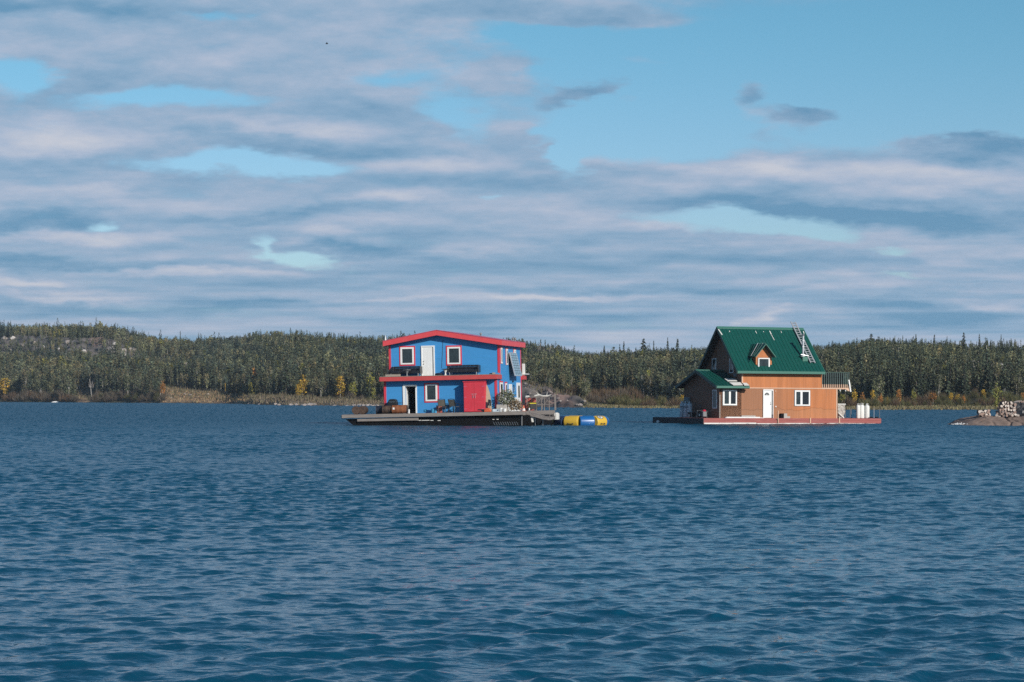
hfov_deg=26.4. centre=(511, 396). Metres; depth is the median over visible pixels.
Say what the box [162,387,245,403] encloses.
meadow grass
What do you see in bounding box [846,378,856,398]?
birch tree
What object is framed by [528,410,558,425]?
gangway
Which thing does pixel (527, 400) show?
fuel can stack
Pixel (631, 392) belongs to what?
willow shrub
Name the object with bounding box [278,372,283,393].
spruce tree
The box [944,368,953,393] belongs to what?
spruce tree
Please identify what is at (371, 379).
yellow birch
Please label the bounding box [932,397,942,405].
willow shrub
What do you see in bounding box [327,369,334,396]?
spruce tree
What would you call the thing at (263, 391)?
spruce tree
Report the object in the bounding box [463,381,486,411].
storage cabinet
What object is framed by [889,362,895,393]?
spruce tree
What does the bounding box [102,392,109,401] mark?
willow shrub
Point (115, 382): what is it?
spruce tree
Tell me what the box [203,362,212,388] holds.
spruce tree
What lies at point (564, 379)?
birch tree
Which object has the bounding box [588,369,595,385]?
birch tree
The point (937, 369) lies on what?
spruce tree
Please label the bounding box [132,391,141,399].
willow shrub
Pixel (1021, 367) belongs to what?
birch tree
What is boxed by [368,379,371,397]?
spruce tree
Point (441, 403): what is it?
sling chair
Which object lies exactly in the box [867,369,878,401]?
spruce tree
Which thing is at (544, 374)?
birch tree
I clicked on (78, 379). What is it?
birch tree
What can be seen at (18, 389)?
spruce tree
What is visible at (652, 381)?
birch tree
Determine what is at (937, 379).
birch tree
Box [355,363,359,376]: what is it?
spruce tree
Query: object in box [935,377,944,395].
birch tree
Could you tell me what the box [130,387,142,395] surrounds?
willow shrub
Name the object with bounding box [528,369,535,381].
birch tree
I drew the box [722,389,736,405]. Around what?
window
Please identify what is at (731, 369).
window
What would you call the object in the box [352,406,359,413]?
barrel
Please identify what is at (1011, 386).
spruce tree
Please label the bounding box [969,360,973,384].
spruce tree
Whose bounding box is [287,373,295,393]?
shore birch
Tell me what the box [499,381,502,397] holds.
window
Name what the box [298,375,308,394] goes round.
yellow birch
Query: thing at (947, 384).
spruce tree
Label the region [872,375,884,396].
birch tree
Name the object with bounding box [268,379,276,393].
birch tree
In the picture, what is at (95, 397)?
willow shrub
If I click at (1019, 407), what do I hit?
covered stack
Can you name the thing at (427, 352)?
upper door
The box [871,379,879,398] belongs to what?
birch tree
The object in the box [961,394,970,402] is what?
willow shrub
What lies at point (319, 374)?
spruce tree
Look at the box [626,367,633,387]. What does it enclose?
birch tree
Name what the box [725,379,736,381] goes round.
roof panel
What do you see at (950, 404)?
willow shrub
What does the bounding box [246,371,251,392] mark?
spruce tree
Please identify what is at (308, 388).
birch tree
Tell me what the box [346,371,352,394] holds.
spruce tree
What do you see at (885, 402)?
willow shrub
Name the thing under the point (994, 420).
rock islet
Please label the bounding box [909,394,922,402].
willow shrub
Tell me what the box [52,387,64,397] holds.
willow shrub
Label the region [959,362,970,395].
spruce tree
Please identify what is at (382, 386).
birch tree
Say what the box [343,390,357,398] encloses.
willow shrub
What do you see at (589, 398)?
willow shrub
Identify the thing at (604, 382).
birch tree
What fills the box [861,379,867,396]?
birch tree
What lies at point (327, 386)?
spruce tree
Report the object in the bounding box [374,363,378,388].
spruce tree
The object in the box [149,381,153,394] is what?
shore birch
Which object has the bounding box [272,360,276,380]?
spruce tree
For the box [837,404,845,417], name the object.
wrapped bundle
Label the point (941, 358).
spruce tree
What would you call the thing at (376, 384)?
birch tree
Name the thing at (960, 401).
willow shrub
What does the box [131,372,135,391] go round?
spruce tree
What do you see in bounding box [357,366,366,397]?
spruce tree
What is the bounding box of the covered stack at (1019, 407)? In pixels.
[1015,403,1023,416]
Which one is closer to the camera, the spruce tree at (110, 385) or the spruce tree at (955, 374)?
the spruce tree at (955, 374)
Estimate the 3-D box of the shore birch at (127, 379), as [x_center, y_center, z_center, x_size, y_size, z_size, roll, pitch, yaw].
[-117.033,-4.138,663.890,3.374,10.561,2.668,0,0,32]
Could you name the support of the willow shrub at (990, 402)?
on the hills
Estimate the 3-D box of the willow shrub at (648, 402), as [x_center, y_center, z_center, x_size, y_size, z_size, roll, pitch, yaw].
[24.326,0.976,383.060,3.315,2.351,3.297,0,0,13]
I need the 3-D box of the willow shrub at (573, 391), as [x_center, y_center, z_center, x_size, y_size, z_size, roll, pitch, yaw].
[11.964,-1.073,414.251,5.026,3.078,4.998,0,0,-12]
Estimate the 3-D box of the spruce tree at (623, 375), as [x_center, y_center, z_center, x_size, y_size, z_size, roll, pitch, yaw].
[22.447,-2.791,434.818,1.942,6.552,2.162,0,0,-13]
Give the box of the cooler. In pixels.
[436,405,441,412]
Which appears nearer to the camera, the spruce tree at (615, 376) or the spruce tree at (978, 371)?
the spruce tree at (978, 371)
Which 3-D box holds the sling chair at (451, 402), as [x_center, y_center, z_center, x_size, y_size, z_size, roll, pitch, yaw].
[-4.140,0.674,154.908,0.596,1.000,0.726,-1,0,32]
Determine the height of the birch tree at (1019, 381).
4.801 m
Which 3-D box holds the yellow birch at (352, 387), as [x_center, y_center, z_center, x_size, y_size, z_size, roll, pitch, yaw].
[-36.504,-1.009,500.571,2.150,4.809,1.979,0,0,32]
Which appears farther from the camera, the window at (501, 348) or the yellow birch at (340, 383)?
the yellow birch at (340, 383)
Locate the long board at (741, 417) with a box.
[724,417,759,417]
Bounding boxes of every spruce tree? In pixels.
[16,372,20,394]
[27,372,32,391]
[69,369,76,394]
[102,371,106,392]
[108,374,113,392]
[112,372,117,392]
[116,374,121,392]
[128,359,133,390]
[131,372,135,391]
[143,374,148,393]
[178,355,183,382]
[190,362,194,388]
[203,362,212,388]
[227,373,235,393]
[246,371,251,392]
[251,365,257,391]
[257,374,262,392]
[261,374,266,393]
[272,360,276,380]
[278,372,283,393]
[281,365,290,394]
[317,369,322,394]
[324,378,328,397]
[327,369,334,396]
[341,370,348,394]
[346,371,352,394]
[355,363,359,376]
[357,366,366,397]
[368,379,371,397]
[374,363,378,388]
[377,367,383,397]
[575,364,581,389]
[592,361,599,389]
[610,367,615,389]
[613,365,617,388]
[622,366,626,387]
[633,362,639,391]
[649,367,658,396]
[671,374,678,399]
[850,372,856,399]
[854,363,861,391]
[857,371,868,400]
[865,362,869,398]
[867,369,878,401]
[885,357,891,391]
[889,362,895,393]
[895,373,902,395]
[902,359,905,388]
[904,362,911,394]
[910,371,916,396]
[912,361,919,397]
[919,371,924,398]
[929,367,935,392]
[931,369,936,392]
[935,356,943,392]
[940,351,944,379]
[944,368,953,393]
[944,371,951,397]
[946,364,953,399]
[952,363,959,391]
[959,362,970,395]
[962,372,967,396]
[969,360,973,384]
[973,357,981,391]
[979,352,993,394]
[985,366,994,394]
[992,359,998,394]
[999,366,1008,392]
[1005,368,1010,393]
[1009,368,1015,394]
[1014,363,1018,378]
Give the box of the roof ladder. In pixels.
[790,321,815,362]
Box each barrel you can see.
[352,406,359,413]
[359,406,367,413]
[376,406,382,413]
[382,405,391,413]
[391,405,407,413]
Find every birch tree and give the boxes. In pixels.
[33,368,39,377]
[77,370,81,389]
[82,368,90,385]
[89,367,100,380]
[133,379,140,391]
[135,367,142,377]
[166,367,172,383]
[193,367,198,381]
[266,366,271,378]
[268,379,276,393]
[290,381,297,394]
[303,379,310,393]
[305,378,313,393]
[312,377,318,394]
[331,370,343,393]
[354,381,360,394]
[360,380,364,395]
[371,379,379,397]
[380,381,383,394]
[527,364,537,381]
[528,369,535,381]
[542,368,548,383]
[552,369,560,386]
[559,374,566,391]
[564,373,573,386]
[582,380,590,395]
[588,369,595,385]
[599,375,608,391]
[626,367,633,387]
[641,369,647,391]
[643,375,650,393]
[650,373,654,391]
[653,376,661,394]
[654,372,665,391]
[674,378,681,398]
[677,380,683,396]
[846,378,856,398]
[854,383,860,401]
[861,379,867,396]
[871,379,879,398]
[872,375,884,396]
[931,373,943,396]
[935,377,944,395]
[957,370,970,384]
[968,370,971,389]
[996,365,1002,380]
[1016,373,1021,394]
[1018,361,1023,381]
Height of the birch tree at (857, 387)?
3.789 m
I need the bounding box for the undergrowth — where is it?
[0,380,585,401]
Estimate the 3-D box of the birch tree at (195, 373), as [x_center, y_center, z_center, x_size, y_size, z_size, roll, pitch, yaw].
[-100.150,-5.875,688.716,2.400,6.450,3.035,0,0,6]
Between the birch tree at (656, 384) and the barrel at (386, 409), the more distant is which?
the birch tree at (656, 384)
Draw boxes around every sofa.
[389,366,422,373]
[447,365,480,374]
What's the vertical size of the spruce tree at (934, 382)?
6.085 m
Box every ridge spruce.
[639,338,647,351]
[675,339,678,352]
[961,332,966,351]
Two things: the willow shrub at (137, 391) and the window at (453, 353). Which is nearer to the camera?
the window at (453, 353)
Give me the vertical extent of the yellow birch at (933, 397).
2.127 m
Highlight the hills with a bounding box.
[0,334,1020,409]
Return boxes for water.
[0,402,1023,681]
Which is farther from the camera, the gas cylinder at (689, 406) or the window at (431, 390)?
the gas cylinder at (689, 406)
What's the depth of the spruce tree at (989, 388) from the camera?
362.82 m
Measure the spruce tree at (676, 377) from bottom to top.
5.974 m
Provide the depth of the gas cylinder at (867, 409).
167.45 m
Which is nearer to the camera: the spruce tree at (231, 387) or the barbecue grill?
the barbecue grill
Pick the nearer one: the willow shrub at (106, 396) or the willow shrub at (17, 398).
the willow shrub at (106, 396)
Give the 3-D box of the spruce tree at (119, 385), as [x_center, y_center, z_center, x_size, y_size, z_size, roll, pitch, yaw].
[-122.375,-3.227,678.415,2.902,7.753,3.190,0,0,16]
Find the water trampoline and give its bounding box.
[552,416,609,425]
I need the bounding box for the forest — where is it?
[0,318,1023,401]
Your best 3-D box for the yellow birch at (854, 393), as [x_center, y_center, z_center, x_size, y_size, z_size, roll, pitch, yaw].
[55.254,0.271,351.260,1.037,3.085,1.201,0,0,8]
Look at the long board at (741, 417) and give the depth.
163.24 m
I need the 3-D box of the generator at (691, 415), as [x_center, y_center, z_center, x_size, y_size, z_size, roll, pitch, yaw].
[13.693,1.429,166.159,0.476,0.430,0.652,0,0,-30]
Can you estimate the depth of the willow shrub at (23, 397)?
727.32 m
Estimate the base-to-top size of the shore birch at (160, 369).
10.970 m
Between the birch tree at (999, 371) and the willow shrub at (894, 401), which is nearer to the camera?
the willow shrub at (894, 401)
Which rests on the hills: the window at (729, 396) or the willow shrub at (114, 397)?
the willow shrub at (114, 397)
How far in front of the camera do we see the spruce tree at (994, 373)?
370.75 m
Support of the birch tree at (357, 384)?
on the hills
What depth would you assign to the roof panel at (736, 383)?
163.19 m
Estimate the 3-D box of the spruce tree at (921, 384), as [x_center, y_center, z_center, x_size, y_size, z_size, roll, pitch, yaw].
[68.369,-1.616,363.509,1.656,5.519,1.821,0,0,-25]
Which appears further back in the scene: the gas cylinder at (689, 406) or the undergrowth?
the undergrowth
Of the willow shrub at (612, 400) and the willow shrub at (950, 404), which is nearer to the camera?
the willow shrub at (950, 404)
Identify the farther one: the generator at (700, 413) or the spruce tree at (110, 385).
the spruce tree at (110, 385)
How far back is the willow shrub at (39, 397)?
715.04 m
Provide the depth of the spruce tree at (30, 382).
735.92 m
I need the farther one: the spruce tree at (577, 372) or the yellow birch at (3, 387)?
the yellow birch at (3, 387)
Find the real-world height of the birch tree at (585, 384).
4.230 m
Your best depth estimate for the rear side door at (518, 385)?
162.18 m
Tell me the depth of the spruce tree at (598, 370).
451.65 m
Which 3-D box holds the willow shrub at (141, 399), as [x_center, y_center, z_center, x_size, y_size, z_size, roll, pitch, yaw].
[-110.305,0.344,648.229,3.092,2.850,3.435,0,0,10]
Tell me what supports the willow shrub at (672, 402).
on the hills
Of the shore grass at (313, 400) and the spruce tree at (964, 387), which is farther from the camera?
the shore grass at (313, 400)
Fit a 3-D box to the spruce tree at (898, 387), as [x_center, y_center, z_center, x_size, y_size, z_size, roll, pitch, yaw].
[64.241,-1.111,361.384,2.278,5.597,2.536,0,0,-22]
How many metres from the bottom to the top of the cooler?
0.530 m
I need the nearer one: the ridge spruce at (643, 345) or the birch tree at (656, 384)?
the birch tree at (656, 384)
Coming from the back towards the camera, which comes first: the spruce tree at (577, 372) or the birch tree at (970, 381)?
the spruce tree at (577, 372)
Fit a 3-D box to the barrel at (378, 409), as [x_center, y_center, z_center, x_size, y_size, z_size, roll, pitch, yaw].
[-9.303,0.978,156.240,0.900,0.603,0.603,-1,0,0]
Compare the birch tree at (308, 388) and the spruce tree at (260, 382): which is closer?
the birch tree at (308, 388)
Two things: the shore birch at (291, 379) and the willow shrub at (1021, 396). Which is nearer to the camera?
the willow shrub at (1021, 396)
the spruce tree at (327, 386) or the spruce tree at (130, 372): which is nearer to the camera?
the spruce tree at (327, 386)
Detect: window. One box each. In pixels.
[399,346,415,365]
[424,383,438,402]
[446,345,461,365]
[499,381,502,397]
[500,346,502,363]
[506,348,507,364]
[712,358,715,369]
[712,390,716,408]
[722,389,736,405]
[729,359,733,372]
[758,358,769,366]
[794,390,809,405]
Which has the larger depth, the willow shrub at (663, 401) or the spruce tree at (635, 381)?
the spruce tree at (635, 381)
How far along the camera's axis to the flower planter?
154.40 m
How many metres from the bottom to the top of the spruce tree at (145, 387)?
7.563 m
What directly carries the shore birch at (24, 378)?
on the hills
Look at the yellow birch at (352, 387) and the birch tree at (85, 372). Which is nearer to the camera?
the yellow birch at (352, 387)
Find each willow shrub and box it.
[7,390,15,399]
[13,394,22,400]
[21,392,29,400]
[35,390,45,399]
[43,392,53,400]
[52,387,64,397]
[62,393,73,400]
[90,392,100,401]
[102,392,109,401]
[109,392,120,400]
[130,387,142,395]
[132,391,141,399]
[137,393,144,401]
[144,393,151,399]
[151,388,168,395]
[153,392,159,400]
[157,393,166,400]
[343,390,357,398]
[565,384,581,395]
[584,392,595,401]
[600,392,614,403]
[607,396,621,403]
[617,396,634,405]
[627,385,640,396]
[631,390,641,400]
[633,389,645,400]
[634,398,640,405]
[643,396,656,405]
[660,397,666,405]
[667,396,680,405]
[841,395,851,405]
[848,400,855,406]
[860,399,880,406]
[880,396,889,405]
[888,396,900,405]
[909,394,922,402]
[923,389,938,398]
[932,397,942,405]
[939,394,949,401]
[946,400,955,406]
[955,396,964,405]
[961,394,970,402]
[968,390,979,398]
[974,397,986,404]
[984,397,1000,405]
[997,389,1014,398]
[1003,393,1014,401]
[1011,394,1023,400]
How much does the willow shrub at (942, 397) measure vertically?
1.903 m
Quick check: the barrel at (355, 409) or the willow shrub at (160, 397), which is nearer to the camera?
the barrel at (355, 409)
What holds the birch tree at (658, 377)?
on the hills
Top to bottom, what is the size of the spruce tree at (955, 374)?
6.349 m
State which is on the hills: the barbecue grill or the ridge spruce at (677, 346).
the ridge spruce at (677, 346)
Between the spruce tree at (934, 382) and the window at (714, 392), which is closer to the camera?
the window at (714, 392)
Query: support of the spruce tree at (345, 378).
on the hills
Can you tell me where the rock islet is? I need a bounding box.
[948,416,1023,425]
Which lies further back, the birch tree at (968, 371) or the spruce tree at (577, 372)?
the spruce tree at (577, 372)
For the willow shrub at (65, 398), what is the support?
on the hills
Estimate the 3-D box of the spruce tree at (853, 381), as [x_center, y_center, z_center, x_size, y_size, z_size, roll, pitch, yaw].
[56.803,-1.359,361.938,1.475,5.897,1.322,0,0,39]
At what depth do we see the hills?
647.74 m
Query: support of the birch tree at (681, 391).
on the hills
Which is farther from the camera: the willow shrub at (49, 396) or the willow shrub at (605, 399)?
the willow shrub at (49, 396)
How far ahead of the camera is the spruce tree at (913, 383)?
361.00 m
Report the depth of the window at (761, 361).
164.31 m
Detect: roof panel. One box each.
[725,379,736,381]
[729,382,742,385]
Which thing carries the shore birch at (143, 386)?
on the hills
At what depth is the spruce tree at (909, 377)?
374.63 m
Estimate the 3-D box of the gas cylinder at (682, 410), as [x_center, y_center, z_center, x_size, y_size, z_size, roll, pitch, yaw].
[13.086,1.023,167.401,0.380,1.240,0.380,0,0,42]
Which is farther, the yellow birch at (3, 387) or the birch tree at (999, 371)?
the yellow birch at (3, 387)
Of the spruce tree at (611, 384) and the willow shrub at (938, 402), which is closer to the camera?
the willow shrub at (938, 402)
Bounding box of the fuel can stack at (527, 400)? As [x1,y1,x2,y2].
[524,396,535,410]
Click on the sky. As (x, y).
(588, 175)
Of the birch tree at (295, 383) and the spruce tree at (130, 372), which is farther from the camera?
the spruce tree at (130, 372)
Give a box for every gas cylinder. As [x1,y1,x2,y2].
[680,401,683,416]
[684,401,687,417]
[687,401,691,417]
[856,403,859,417]
[860,403,863,417]
[865,404,869,417]
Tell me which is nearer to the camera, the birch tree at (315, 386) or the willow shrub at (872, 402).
the willow shrub at (872, 402)
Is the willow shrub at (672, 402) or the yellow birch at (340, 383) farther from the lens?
the yellow birch at (340, 383)
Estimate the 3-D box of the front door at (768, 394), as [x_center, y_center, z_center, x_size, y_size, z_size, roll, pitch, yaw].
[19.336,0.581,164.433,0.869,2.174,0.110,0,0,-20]
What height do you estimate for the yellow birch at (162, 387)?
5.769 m
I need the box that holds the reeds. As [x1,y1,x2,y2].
[583,399,996,409]
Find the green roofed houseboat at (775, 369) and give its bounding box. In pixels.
[653,326,880,423]
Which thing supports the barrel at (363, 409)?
on the blue houseboat at (432, 352)
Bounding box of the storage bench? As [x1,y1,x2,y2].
[385,374,400,376]
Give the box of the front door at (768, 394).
[763,389,773,417]
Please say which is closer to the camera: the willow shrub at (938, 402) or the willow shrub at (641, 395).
the willow shrub at (938, 402)
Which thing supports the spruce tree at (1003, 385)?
on the hills
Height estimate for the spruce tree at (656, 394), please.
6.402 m
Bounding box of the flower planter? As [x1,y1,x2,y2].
[496,388,522,411]
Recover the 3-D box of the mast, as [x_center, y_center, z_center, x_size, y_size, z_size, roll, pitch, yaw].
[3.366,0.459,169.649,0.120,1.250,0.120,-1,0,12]
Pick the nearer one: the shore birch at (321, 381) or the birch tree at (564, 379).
the birch tree at (564, 379)
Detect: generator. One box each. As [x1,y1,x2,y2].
[528,402,536,409]
[687,412,695,417]
[697,410,705,416]
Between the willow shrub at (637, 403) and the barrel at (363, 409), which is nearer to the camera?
the barrel at (363, 409)
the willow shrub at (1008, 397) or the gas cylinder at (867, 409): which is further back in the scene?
the willow shrub at (1008, 397)
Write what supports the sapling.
on the rock islet
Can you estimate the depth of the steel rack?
162.52 m
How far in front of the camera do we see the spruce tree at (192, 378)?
684.77 m
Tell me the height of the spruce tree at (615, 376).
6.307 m
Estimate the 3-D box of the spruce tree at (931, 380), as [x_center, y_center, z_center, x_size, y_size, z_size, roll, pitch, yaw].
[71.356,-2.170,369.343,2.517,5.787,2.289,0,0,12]
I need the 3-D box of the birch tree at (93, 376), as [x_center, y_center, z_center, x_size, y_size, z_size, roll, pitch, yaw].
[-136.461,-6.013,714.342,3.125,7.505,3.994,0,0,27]
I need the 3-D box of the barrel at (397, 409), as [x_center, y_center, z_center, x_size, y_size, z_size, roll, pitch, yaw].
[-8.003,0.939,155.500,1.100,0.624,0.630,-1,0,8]
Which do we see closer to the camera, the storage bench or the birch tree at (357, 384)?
the storage bench
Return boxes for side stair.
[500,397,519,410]
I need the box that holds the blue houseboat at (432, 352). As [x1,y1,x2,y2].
[341,330,554,425]
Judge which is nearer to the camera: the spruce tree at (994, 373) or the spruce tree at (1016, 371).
the spruce tree at (994, 373)
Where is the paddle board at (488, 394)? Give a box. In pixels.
[486,384,491,411]
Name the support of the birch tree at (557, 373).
on the hills
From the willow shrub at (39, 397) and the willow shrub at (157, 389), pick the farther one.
the willow shrub at (39, 397)
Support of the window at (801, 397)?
in the green roofed houseboat at (775, 369)
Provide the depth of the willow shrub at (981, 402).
339.77 m
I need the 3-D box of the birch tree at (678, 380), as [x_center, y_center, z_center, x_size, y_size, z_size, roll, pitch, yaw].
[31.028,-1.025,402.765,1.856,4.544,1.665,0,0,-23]
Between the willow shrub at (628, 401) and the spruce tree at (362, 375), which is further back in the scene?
the spruce tree at (362, 375)
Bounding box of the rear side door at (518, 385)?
[516,383,520,400]
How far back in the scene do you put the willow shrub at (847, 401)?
347.79 m
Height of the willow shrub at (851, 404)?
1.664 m
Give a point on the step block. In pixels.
(782, 415)
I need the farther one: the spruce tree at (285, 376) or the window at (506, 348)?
the spruce tree at (285, 376)
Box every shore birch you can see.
[21,369,28,391]
[63,376,71,393]
[123,366,131,399]
[141,380,145,393]
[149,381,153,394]
[155,362,164,394]
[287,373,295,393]
[317,375,324,393]
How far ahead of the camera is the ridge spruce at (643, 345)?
535.98 m
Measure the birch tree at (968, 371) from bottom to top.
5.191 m
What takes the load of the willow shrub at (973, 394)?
on the hills
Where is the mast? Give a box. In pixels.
[554,394,555,409]
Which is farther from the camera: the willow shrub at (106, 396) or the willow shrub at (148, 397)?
the willow shrub at (106, 396)
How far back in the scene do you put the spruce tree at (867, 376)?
368.68 m
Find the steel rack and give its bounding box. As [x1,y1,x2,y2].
[527,396,551,410]
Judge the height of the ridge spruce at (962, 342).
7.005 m
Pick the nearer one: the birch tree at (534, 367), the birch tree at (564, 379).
the birch tree at (564, 379)
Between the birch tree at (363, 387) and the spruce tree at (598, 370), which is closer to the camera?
the spruce tree at (598, 370)
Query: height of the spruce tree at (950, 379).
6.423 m
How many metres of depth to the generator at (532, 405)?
159.36 m
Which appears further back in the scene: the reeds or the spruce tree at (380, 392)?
the spruce tree at (380, 392)
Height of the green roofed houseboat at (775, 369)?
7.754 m
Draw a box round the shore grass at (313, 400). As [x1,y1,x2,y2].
[245,394,383,404]
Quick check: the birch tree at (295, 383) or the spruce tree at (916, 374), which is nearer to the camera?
the spruce tree at (916, 374)
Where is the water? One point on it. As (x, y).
(198, 542)
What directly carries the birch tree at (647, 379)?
on the hills
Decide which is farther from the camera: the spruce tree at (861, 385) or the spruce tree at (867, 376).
the spruce tree at (867, 376)
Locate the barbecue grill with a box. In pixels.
[380,399,397,405]
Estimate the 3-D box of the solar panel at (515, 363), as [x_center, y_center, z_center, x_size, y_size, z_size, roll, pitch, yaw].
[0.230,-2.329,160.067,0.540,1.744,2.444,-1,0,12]
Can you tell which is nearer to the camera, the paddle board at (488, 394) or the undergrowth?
the paddle board at (488, 394)
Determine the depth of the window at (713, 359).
168.19 m
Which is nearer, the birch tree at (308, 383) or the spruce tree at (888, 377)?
the spruce tree at (888, 377)
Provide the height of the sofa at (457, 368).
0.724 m
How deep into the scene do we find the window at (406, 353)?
157.52 m
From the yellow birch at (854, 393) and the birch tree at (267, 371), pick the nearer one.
the yellow birch at (854, 393)
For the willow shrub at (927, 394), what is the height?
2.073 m
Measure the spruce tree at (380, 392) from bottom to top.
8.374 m
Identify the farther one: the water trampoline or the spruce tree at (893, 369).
the spruce tree at (893, 369)
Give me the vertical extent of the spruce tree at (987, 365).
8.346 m
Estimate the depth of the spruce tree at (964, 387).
364.09 m
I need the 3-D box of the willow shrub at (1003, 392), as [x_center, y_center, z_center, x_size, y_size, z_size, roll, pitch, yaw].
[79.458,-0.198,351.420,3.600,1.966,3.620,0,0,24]
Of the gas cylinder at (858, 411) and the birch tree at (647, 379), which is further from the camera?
the birch tree at (647, 379)
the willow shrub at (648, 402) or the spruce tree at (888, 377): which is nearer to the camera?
the spruce tree at (888, 377)
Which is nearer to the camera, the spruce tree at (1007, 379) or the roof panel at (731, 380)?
the roof panel at (731, 380)
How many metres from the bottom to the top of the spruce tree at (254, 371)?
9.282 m
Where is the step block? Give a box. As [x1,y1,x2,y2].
[779,413,789,417]
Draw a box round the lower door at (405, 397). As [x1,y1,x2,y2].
[403,385,416,412]
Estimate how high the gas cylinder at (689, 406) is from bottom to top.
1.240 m
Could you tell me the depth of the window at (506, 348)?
158.46 m
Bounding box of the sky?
[0,0,1023,354]
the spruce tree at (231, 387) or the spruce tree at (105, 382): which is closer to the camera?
the spruce tree at (231, 387)
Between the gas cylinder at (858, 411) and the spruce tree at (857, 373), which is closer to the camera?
the gas cylinder at (858, 411)
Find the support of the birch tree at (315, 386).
on the hills
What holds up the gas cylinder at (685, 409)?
on the green roofed houseboat at (775, 369)
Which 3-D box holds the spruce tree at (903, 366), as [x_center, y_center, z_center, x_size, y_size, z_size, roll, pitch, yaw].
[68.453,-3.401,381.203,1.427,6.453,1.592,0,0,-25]
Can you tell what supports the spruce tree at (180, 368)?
on the hills
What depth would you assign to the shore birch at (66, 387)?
697.98 m
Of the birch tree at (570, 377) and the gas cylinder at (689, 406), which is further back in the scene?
the birch tree at (570, 377)
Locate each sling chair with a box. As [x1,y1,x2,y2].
[437,399,447,411]
[448,399,459,412]
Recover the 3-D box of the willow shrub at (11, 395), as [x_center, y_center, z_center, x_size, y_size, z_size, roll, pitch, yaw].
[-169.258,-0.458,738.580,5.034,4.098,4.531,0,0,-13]
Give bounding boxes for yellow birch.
[0,378,10,393]
[160,381,165,393]
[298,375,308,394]
[335,376,345,396]
[348,381,356,396]
[365,372,375,393]
[852,388,857,401]
[896,389,901,400]
[929,392,936,401]
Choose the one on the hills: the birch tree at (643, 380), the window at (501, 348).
the birch tree at (643, 380)
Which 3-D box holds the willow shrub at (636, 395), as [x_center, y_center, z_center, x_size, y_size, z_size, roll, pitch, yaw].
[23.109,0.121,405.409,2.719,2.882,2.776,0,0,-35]
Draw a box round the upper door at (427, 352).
[421,345,434,375]
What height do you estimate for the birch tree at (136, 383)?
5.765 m
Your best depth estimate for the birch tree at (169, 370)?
704.73 m
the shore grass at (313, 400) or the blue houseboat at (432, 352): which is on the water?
the blue houseboat at (432, 352)
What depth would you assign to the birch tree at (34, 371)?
756.28 m
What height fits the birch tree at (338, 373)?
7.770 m
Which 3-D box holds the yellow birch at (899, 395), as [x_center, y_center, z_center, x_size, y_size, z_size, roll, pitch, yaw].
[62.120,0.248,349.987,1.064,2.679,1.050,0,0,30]
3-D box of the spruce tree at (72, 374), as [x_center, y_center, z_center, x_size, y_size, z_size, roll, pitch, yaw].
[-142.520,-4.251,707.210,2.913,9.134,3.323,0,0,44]
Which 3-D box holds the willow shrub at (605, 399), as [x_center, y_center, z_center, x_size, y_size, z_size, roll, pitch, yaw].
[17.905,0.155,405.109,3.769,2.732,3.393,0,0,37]
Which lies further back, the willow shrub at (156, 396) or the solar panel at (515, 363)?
the willow shrub at (156, 396)
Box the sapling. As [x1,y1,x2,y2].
[992,383,1002,409]
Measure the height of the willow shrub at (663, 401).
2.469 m
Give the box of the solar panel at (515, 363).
[509,352,521,375]
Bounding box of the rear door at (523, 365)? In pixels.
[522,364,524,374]
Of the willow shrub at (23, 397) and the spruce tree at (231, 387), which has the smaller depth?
the spruce tree at (231, 387)
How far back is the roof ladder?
167.47 m
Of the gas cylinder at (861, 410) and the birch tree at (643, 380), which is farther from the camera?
the birch tree at (643, 380)
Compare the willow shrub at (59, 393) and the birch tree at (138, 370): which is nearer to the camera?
the birch tree at (138, 370)

